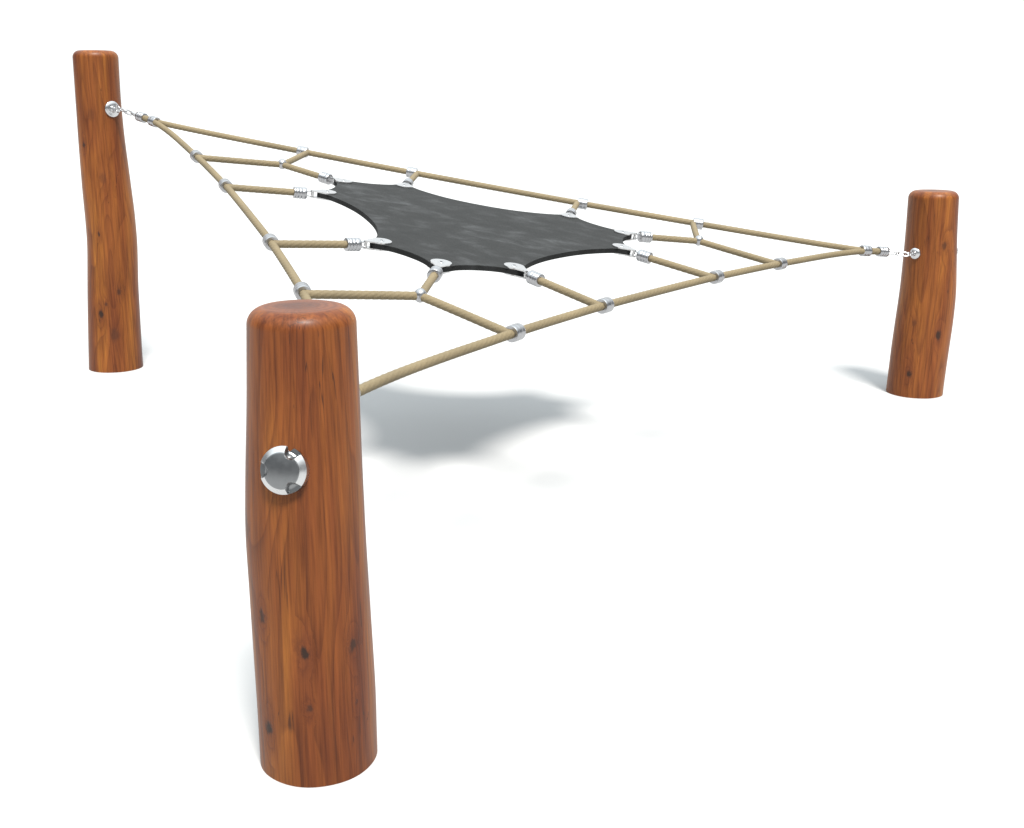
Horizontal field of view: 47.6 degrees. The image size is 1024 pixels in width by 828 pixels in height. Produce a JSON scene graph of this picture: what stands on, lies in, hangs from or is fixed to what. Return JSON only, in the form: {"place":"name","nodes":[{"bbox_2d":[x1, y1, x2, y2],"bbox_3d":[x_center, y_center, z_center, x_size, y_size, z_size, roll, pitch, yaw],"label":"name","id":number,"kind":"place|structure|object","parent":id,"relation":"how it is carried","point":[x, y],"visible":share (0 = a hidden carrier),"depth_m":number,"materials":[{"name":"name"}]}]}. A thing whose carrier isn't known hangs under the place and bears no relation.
{"place":"outdoors","nodes":[
{"label":"outdoors","id":0,"kind":"place"},
{"bbox_2d":[0,104,1023,827],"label":"ground","id":1,"kind":"structure","parent":0,"point":[744,550],"depth_m":3.64,"materials":[{"name":"white"}]},
{"bbox_2d":[72,50,142,372],"bbox_3d":[-1.790,-0.871,5.115,0.267,1.400,0.236,0,15,0],"label":"wooden post","id":2,"kind":"object","parent":1,"relation":"on","point":[114,336],"visible":1,"depth_m":5.04,"materials":[{"name":"brown wood"}]},
{"bbox_2d":[245,299,376,787],"bbox_3d":[-0.364,0.234,2.062,0.216,0.867,0.233,-10,18,-34],"label":"wooden post","id":3,"kind":"object","parent":1,"relation":"on","point":[308,576],"visible":0.98,"depth_m":1.97,"materials":[{"name":"brown wood"}]},
{"bbox_2d":[118,107,909,395],"bbox_3d":[-0.046,-0.623,3.536,3.241,0.586,3.011,0,15,0],"label":"rope net","id":4,"kind":"object","parent":3,"relation":"attached to","point":[515,332],"visible":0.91,"depth_m":3.85,"materials":[{"name":"fabric"}]},
{"bbox_2d":[310,177,636,278],"bbox_3d":[-0.123,-0.631,3.825,1.142,0.237,1.158,0,15,0],"label":"rubber mat","id":5,"kind":"object","parent":4,"relation":"hanging from","point":[430,230],"visible":0.98,"depth_m":3.84,"materials":[{"name":"rubber"}]},
{"bbox_2d":[886,189,958,398],"bbox_3d":[1.684,-0.482,4.735,0.239,0.849,0.226,0,15,0],"label":"wooden post","id":6,"kind":"object","parent":1,"relation":"on","point":[922,333],"visible":0.99,"depth_m":4.66,"materials":[{"name":"brown wood"}]},
{"bbox_2d":[0,0,1023,103],"label":"sky","id":7,"kind":"structure","parent":0,"point":[168,51],"materials":[{"name":"white"}]}
]}

